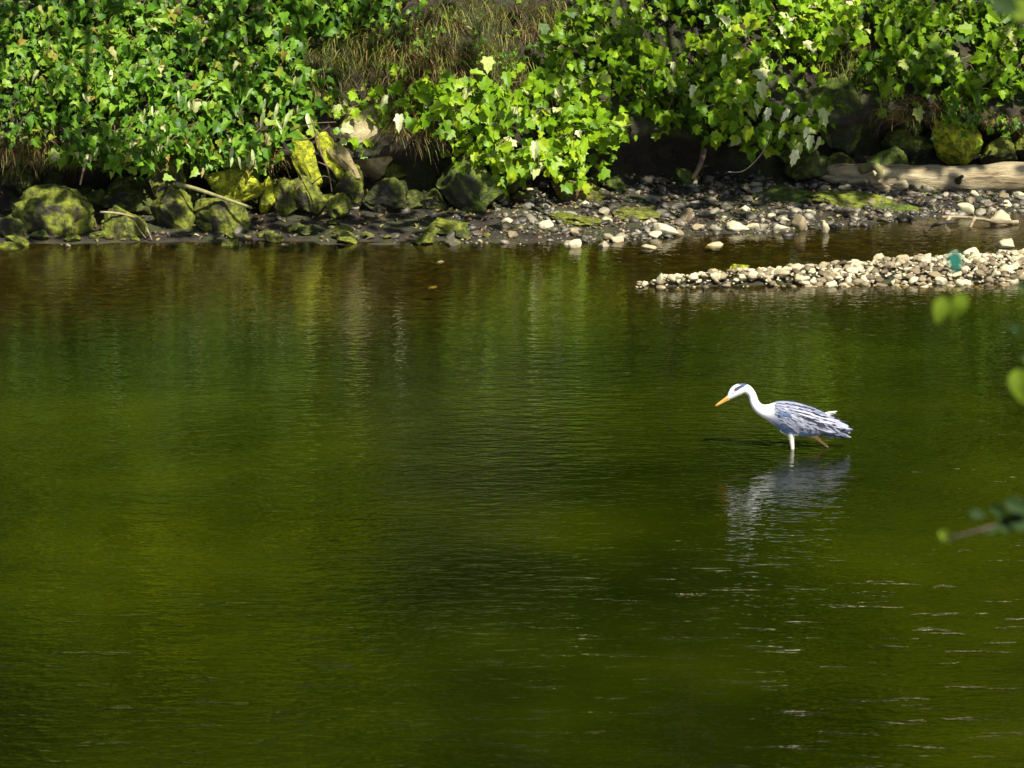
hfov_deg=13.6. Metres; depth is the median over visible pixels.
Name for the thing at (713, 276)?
stone
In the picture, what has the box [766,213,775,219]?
stone
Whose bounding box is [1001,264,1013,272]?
stone
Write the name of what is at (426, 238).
mossy stone
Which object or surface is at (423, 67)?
grass tuft
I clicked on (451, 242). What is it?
stone
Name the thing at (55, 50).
bank shrub
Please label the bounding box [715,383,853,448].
heron
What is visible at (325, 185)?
dark rock
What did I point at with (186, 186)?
pale stick
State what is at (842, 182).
stone
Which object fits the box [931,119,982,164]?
mossy rock
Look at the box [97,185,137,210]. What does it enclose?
dark rock
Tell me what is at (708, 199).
stone
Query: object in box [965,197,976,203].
stone
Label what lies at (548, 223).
stone
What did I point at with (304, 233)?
mossy stone
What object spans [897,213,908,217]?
stone
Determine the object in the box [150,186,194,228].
mossy rock
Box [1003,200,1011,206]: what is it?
stone
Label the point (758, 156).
bare twig
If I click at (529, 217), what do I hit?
stone
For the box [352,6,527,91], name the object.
shrub
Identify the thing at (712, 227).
stone
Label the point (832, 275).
stone
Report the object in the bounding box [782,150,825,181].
dark rock
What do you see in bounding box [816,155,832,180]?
dark rock
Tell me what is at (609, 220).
stone
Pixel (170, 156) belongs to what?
grass tuft
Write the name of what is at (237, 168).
mossy rock
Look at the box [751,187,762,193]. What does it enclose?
stone
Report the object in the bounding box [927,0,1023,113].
sycamore sapling
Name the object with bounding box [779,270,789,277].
stone
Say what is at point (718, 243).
stone
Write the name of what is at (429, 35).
grass tuft
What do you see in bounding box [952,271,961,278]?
stone
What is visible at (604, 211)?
stone
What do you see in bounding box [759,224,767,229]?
stone
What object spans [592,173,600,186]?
dark rock
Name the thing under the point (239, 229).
stone
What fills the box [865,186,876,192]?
stone
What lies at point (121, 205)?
dark rock
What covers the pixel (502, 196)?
dark rock
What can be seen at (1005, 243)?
stone
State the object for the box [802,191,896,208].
mossy rock
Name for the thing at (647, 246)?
stone
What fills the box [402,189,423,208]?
dark rock
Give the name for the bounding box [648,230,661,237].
stone
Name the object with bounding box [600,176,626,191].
dark rock
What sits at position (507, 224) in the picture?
stone
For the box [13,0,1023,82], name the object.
ground cover
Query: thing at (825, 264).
stone
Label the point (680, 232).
stone
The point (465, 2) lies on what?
grass tuft
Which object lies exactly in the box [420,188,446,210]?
dark rock
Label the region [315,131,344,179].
mossy rock
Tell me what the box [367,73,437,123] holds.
grass tuft
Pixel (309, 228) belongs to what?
mossy stone
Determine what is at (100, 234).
mossy stone
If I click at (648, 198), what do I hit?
stone
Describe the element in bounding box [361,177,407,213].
dark rock
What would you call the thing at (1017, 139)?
mossy rock
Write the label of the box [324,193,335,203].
dark rock
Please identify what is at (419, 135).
grass tuft
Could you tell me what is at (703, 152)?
broken branch
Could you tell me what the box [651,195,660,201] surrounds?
stone
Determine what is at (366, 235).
mossy stone
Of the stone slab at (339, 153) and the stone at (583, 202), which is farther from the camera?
the stone at (583, 202)
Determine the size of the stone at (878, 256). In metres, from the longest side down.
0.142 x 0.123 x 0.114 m
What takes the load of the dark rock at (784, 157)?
on the ground at (424, 168)
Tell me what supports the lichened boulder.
on the ground at (424, 168)
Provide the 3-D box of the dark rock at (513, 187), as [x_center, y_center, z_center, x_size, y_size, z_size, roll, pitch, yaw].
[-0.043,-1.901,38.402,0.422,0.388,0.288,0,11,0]
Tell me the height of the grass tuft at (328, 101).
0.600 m
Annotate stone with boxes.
[5,235,28,245]
[29,229,48,239]
[64,233,81,241]
[89,230,107,238]
[104,234,115,239]
[131,236,139,240]
[195,219,212,230]
[222,239,238,245]
[224,232,235,238]
[233,225,245,233]
[257,230,274,236]
[263,232,283,241]
[285,222,304,232]
[297,225,313,234]
[300,231,310,235]
[326,219,339,225]
[329,225,352,233]
[331,230,354,238]
[337,236,356,243]
[361,232,374,237]
[412,232,434,244]
[423,226,440,236]
[437,230,448,234]
[445,231,455,238]
[445,238,458,245]
[454,230,473,238]
[481,232,490,237]
[501,218,512,223]
[501,221,512,228]
[508,231,516,238]
[521,202,534,208]
[525,214,537,221]
[538,219,553,228]
[568,239,581,247]
[569,227,578,234]
[578,200,589,207]
[582,203,591,208]
[598,207,609,215]
[598,241,608,246]
[601,217,612,223]
[602,233,613,239]
[604,191,611,198]
[604,204,617,211]
[610,236,623,241]
[616,233,627,238]
[640,176,652,182]
[641,244,655,248]
[645,195,653,200]
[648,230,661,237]
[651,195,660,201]
[653,223,677,235]
[656,209,667,214]
[656,273,663,282]
[658,177,670,182]
[658,216,667,222]
[669,204,681,209]
[674,229,683,235]
[679,208,692,220]
[688,272,697,279]
[691,224,702,230]
[699,210,710,216]
[703,175,714,180]
[704,196,715,202]
[708,241,722,245]
[708,268,717,274]
[709,208,719,214]
[709,224,721,230]
[710,273,721,279]
[714,181,725,188]
[726,220,748,231]
[738,274,746,281]
[739,205,749,211]
[740,184,750,191]
[742,197,752,202]
[746,223,758,229]
[751,182,762,186]
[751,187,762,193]
[753,175,764,181]
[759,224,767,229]
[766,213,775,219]
[773,224,789,231]
[773,269,781,276]
[775,210,787,214]
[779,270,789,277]
[781,266,789,270]
[790,263,803,271]
[791,214,806,229]
[794,274,800,281]
[804,209,815,214]
[818,185,829,190]
[818,262,828,266]
[820,203,832,210]
[821,222,829,232]
[824,273,835,279]
[824,281,836,286]
[829,260,839,267]
[837,180,848,184]
[838,185,850,190]
[851,278,863,284]
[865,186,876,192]
[867,199,875,203]
[873,253,884,266]
[884,261,895,268]
[889,187,898,192]
[895,254,908,257]
[896,258,905,265]
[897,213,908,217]
[904,273,914,279]
[917,277,925,281]
[920,258,930,263]
[928,271,941,278]
[935,276,947,284]
[952,194,961,199]
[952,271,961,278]
[957,203,974,213]
[963,247,978,254]
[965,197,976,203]
[970,190,978,195]
[974,195,981,202]
[975,208,985,214]
[975,269,985,277]
[979,198,989,203]
[990,209,1010,223]
[991,270,1000,277]
[996,238,1014,247]
[999,192,1008,197]
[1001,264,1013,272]
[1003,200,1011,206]
[1009,256,1018,262]
[1010,250,1018,254]
[1010,262,1019,269]
[1016,269,1023,275]
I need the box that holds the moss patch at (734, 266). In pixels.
[729,264,748,268]
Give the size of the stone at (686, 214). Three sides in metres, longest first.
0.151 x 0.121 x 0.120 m
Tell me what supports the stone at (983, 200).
on the ground at (424, 168)
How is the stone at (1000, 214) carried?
on the ground at (424, 168)
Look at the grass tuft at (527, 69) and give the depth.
38.53 m
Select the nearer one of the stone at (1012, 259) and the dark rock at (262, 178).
the stone at (1012, 259)
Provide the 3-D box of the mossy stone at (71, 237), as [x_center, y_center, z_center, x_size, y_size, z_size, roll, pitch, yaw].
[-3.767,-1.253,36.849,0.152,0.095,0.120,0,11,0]
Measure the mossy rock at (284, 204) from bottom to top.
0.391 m
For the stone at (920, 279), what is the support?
on the gravel at (868, 277)
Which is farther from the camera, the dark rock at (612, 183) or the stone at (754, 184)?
the stone at (754, 184)
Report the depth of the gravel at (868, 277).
34.93 m
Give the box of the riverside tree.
[933,0,1023,542]
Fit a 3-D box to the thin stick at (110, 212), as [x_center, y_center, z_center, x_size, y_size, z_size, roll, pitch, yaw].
[-3.311,-1.364,36.933,0.486,0.232,0.062,4,12,19]
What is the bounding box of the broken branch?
[690,147,706,180]
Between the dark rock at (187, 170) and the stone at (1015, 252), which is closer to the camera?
the stone at (1015, 252)
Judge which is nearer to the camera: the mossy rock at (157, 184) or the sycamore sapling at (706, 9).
the mossy rock at (157, 184)
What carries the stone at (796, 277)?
on the gravel at (868, 277)
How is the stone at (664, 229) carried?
on the ground at (424, 168)
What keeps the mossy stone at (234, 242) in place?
on the ground at (424, 168)
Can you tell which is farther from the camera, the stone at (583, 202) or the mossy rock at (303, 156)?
the stone at (583, 202)
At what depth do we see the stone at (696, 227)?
37.38 m
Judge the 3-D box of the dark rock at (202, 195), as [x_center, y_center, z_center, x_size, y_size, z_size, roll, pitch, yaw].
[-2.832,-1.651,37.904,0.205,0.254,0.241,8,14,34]
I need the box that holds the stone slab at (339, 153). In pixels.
[326,142,360,178]
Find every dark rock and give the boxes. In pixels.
[0,165,38,197]
[0,215,28,237]
[39,170,63,185]
[77,187,93,193]
[84,188,105,211]
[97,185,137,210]
[105,175,156,214]
[112,190,125,208]
[182,163,193,183]
[185,182,206,197]
[185,189,199,207]
[242,199,256,209]
[253,177,290,209]
[255,175,265,181]
[266,171,280,178]
[318,166,336,191]
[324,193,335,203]
[329,181,338,193]
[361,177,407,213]
[381,163,406,178]
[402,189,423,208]
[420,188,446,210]
[486,156,529,193]
[493,190,509,201]
[588,176,595,183]
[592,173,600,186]
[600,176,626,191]
[673,168,698,186]
[730,121,759,148]
[776,146,804,165]
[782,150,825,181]
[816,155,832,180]
[830,152,854,163]
[865,146,908,164]
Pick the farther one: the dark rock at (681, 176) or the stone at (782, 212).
the dark rock at (681, 176)
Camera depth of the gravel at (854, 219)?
38.16 m
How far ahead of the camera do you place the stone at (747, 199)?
38.41 m
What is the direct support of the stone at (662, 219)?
on the ground at (424, 168)
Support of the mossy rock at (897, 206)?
on the ground at (424, 168)
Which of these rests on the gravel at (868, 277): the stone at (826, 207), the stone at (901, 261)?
the stone at (901, 261)
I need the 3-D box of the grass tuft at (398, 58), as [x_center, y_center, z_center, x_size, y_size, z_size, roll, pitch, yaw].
[-1.028,-2.737,38.162,1.425,0.886,0.791,0,11,0]
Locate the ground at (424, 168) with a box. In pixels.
[0,0,1023,286]
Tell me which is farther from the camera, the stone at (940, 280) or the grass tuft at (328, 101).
the grass tuft at (328, 101)
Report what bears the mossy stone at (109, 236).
on the ground at (424, 168)
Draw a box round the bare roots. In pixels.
[290,120,337,191]
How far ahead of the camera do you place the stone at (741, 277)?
34.74 m
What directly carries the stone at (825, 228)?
on the ground at (424, 168)
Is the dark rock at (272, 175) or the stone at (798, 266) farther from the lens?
the dark rock at (272, 175)
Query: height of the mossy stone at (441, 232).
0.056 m
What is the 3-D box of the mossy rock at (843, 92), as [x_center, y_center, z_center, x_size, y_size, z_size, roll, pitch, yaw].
[3.008,-2.470,39.604,0.581,0.804,0.448,5,12,23]
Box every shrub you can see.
[0,0,130,170]
[53,0,207,181]
[141,0,305,181]
[226,0,350,139]
[307,0,428,46]
[318,63,411,158]
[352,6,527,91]
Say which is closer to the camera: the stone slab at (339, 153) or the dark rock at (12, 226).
the dark rock at (12, 226)
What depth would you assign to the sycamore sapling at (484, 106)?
37.75 m
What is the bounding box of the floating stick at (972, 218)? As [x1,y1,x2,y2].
[941,215,1018,226]
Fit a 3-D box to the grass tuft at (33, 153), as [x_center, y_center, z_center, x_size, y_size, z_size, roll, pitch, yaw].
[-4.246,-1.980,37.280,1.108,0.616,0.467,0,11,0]
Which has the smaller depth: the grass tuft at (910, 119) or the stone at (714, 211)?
the stone at (714, 211)
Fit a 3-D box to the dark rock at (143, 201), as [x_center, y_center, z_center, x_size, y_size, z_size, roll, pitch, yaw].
[-3.336,-1.623,37.708,0.496,0.413,0.347,0,11,0]
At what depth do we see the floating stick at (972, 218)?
37.80 m
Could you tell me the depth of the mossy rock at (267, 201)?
37.61 m
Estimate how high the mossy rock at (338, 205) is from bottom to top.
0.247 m
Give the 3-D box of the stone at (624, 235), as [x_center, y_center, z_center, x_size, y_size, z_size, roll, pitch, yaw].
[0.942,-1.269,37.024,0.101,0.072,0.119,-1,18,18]
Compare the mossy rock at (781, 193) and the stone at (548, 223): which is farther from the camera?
the mossy rock at (781, 193)
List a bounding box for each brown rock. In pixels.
[510,191,533,198]
[550,174,605,200]
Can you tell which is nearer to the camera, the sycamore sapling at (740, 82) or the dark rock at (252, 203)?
the dark rock at (252, 203)
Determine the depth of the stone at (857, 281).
34.76 m
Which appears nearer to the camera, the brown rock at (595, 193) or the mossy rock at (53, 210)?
the mossy rock at (53, 210)
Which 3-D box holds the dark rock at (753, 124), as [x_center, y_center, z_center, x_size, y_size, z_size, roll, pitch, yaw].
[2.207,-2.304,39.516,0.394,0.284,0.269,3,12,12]
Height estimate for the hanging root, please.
0.260 m
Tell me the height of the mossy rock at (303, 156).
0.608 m
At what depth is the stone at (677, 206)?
38.11 m
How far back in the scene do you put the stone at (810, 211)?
38.01 m
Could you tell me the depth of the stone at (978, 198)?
38.76 m
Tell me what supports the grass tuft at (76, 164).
on the ground at (424, 168)
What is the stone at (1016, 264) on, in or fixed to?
on the ground at (424, 168)
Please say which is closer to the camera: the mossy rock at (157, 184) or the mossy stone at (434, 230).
the mossy stone at (434, 230)
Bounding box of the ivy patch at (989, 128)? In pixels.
[929,86,1023,149]
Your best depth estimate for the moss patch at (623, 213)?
37.81 m
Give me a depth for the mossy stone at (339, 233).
36.92 m
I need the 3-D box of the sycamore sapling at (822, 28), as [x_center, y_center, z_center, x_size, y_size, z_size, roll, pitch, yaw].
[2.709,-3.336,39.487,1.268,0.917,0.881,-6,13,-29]
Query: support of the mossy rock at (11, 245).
on the ground at (424, 168)
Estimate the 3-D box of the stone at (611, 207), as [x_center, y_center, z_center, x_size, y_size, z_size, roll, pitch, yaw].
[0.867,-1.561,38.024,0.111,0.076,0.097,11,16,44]
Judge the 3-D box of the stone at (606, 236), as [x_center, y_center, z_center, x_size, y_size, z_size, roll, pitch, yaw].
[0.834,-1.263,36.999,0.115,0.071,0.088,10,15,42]
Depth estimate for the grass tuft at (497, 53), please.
38.50 m
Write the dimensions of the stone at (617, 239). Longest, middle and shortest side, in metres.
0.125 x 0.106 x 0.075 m
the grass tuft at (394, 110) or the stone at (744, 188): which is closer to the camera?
the grass tuft at (394, 110)
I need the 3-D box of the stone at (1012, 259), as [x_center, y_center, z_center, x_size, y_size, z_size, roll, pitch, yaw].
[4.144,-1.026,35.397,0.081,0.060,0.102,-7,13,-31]
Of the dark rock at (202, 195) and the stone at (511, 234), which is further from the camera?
the dark rock at (202, 195)
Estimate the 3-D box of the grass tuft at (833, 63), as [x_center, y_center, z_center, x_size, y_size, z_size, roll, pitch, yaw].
[3.104,-2.934,39.546,1.417,0.667,0.595,0,11,0]
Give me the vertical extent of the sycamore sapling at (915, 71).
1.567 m
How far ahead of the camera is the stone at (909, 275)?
34.85 m
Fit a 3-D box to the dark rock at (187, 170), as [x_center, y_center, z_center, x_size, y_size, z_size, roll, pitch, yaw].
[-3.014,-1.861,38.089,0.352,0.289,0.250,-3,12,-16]
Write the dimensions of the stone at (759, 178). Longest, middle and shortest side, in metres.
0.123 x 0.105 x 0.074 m
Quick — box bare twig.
[731,130,770,172]
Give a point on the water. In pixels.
(368, 504)
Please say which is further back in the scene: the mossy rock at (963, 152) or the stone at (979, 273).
the mossy rock at (963, 152)
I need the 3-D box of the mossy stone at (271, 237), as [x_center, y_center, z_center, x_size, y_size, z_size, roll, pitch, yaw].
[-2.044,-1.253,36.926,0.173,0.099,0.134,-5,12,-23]
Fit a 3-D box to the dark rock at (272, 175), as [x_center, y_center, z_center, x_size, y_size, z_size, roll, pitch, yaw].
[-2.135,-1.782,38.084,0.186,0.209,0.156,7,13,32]
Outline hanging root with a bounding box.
[79,154,89,184]
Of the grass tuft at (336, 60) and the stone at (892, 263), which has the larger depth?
the grass tuft at (336, 60)
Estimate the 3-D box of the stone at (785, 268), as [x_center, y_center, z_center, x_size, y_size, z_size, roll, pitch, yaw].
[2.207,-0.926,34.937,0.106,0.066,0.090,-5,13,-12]
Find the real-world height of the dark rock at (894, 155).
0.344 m
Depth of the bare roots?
37.20 m
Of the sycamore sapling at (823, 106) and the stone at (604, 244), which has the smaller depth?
the stone at (604, 244)
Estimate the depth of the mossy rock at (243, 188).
37.50 m
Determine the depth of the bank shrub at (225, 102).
37.72 m
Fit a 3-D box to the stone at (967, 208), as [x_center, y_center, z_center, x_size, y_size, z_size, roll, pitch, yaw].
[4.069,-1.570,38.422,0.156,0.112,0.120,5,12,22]
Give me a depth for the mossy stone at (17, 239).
36.69 m
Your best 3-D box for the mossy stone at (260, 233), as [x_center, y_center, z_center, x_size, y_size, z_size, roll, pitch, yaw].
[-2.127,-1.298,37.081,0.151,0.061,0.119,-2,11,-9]
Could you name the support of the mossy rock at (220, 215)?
on the ground at (424, 168)
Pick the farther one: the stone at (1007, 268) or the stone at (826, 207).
the stone at (826, 207)
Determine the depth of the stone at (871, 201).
38.48 m
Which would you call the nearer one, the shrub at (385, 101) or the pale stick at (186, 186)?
the pale stick at (186, 186)
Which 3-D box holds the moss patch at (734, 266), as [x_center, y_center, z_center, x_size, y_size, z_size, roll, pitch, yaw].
[1.873,-0.941,35.448,0.182,0.100,0.146,0,11,0]
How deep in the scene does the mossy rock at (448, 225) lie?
37.12 m
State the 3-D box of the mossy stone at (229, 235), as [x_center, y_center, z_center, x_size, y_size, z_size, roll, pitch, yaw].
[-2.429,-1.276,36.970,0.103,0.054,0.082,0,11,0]
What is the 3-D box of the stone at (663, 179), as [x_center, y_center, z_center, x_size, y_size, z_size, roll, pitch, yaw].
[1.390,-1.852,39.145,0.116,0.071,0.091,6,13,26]
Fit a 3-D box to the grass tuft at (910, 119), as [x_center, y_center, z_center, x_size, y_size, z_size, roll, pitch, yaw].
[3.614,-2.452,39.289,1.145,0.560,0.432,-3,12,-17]
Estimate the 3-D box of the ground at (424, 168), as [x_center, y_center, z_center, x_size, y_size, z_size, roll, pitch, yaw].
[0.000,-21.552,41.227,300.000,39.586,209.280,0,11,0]
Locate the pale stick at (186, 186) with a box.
[174,182,251,208]
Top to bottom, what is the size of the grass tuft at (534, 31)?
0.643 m
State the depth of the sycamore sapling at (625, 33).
38.83 m
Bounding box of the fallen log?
[817,162,1023,192]
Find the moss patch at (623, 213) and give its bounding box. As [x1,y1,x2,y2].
[612,207,659,219]
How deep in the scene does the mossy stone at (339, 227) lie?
37.09 m
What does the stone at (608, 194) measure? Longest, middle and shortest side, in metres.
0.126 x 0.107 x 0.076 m
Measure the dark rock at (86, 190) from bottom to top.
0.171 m
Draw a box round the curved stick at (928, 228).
[924,220,953,231]
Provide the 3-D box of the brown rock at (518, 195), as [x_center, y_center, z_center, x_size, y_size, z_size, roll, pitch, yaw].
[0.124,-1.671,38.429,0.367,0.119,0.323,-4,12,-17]
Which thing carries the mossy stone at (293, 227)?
on the ground at (424, 168)
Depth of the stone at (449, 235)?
37.00 m
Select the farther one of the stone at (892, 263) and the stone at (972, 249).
the stone at (972, 249)
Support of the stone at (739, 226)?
on the ground at (424, 168)
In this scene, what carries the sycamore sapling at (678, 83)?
on the ground at (424, 168)
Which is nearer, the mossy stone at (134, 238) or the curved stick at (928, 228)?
the mossy stone at (134, 238)
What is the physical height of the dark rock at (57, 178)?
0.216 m
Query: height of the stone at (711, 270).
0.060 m
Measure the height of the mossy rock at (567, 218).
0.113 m
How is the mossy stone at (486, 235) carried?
on the ground at (424, 168)
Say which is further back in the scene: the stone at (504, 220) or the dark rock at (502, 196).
the dark rock at (502, 196)
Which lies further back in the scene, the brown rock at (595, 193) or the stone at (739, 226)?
the brown rock at (595, 193)
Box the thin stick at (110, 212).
[100,211,152,239]
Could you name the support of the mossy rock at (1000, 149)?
on the ground at (424, 168)
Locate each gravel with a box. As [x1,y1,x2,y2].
[61,171,1023,245]
[635,250,1023,287]
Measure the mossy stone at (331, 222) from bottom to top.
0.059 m
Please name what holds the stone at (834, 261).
on the gravel at (868, 277)
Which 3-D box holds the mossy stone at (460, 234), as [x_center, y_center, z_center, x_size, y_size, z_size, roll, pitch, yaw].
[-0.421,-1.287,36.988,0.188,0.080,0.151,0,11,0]
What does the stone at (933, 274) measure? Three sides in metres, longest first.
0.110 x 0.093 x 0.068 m
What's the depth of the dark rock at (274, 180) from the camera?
37.81 m
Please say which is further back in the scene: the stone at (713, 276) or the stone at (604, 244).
the stone at (604, 244)
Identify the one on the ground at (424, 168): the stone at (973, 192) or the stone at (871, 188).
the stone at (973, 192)
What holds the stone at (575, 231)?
on the ground at (424, 168)
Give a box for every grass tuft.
[0,123,70,181]
[35,151,125,176]
[129,151,198,168]
[225,146,293,177]
[289,65,367,126]
[298,24,382,93]
[309,13,428,78]
[335,27,467,108]
[357,94,471,172]
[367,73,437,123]
[371,2,490,73]
[376,33,501,111]
[415,0,535,36]
[434,32,542,88]
[479,0,558,56]
[485,40,568,99]
[505,0,608,61]
[795,39,918,93]
[854,88,960,138]
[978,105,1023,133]
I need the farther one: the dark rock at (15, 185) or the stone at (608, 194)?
the stone at (608, 194)
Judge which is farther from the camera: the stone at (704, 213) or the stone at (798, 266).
the stone at (704, 213)
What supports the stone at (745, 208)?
on the ground at (424, 168)
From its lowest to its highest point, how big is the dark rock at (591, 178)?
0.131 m
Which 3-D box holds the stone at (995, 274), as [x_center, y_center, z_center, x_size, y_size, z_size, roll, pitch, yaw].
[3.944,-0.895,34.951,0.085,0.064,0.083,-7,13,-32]
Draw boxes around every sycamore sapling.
[394,56,556,194]
[490,33,644,196]
[526,0,681,106]
[595,24,742,148]
[630,0,777,33]
[690,3,841,162]
[748,0,871,72]
[749,71,843,166]
[824,0,987,131]
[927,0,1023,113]
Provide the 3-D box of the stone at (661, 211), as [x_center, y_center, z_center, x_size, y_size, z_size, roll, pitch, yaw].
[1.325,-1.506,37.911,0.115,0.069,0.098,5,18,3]
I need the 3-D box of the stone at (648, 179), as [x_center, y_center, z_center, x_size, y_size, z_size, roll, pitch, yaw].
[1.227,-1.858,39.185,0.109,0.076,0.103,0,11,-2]
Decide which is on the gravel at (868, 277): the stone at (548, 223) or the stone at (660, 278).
the stone at (660, 278)
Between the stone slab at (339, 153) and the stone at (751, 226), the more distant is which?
the stone slab at (339, 153)
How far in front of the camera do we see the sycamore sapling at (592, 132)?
38.17 m
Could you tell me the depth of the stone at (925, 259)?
35.26 m
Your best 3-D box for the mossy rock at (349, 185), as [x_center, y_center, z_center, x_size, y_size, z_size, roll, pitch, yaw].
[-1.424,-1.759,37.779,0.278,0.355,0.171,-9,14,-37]
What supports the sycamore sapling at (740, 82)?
on the ground at (424, 168)
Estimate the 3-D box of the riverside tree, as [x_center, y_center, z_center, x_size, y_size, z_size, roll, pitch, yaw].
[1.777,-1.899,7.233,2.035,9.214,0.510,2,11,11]
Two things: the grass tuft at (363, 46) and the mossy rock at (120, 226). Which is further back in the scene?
the grass tuft at (363, 46)
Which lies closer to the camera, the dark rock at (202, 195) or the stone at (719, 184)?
the dark rock at (202, 195)
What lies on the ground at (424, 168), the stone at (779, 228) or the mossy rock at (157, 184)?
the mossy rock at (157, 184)
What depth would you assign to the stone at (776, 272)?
34.85 m
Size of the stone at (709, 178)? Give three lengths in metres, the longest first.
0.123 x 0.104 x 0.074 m
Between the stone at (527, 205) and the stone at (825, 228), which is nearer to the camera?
the stone at (825, 228)
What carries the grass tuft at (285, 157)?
on the ground at (424, 168)
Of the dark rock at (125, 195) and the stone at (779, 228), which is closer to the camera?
the stone at (779, 228)
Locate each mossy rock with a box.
[0,241,24,248]
[11,184,97,236]
[101,205,148,239]
[146,157,185,197]
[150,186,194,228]
[193,198,251,232]
[204,169,265,201]
[219,161,241,169]
[259,176,274,213]
[272,178,299,215]
[289,174,326,213]
[291,129,322,187]
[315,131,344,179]
[326,192,351,219]
[334,164,363,203]
[423,217,468,235]
[436,150,501,212]
[548,211,601,225]
[751,185,812,204]
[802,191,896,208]
[811,73,863,157]
[867,203,922,211]
[880,128,935,164]
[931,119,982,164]
[979,137,1016,164]
[1011,131,1023,160]
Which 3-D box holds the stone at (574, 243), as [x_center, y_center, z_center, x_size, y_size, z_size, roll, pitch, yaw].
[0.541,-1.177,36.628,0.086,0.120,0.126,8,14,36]
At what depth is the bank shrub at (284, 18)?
37.98 m
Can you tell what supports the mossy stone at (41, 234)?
on the ground at (424, 168)
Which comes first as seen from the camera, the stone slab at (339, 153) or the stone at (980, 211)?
the stone slab at (339, 153)
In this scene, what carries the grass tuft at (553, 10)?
on the ground at (424, 168)
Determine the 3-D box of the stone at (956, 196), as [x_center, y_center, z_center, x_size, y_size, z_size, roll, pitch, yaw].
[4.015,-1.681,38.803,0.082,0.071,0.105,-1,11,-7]
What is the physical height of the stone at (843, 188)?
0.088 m
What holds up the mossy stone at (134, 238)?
on the ground at (424, 168)
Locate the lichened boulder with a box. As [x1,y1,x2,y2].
[339,96,392,179]
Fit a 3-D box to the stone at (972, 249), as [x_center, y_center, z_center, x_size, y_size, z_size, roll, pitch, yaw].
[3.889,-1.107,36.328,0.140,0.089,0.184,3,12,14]
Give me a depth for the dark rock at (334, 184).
37.95 m
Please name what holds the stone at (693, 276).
on the gravel at (868, 277)
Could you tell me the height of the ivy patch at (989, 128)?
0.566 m
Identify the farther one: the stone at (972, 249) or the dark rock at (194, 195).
the dark rock at (194, 195)
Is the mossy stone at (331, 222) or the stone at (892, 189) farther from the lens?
the stone at (892, 189)
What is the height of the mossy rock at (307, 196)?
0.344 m
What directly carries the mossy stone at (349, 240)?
on the ground at (424, 168)
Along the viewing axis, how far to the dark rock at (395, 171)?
38.12 m
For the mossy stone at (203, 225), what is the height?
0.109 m
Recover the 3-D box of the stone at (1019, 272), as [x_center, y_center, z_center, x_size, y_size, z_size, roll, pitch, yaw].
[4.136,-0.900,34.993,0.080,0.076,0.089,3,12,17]
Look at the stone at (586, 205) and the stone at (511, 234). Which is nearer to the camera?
the stone at (511, 234)
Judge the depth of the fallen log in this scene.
39.13 m
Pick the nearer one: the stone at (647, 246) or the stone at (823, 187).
the stone at (647, 246)
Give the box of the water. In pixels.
[0,212,1023,767]
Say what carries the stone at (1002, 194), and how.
on the ground at (424, 168)
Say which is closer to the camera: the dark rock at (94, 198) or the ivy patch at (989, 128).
the dark rock at (94, 198)
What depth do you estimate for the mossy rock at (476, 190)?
37.76 m
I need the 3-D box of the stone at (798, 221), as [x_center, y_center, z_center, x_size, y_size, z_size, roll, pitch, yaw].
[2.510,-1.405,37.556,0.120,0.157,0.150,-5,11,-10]
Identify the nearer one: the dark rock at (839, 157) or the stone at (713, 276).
the stone at (713, 276)
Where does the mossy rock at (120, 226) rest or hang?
on the ground at (424, 168)
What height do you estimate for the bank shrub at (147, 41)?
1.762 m
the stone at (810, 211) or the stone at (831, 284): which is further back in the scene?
the stone at (810, 211)
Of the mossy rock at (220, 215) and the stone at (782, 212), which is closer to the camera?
the mossy rock at (220, 215)

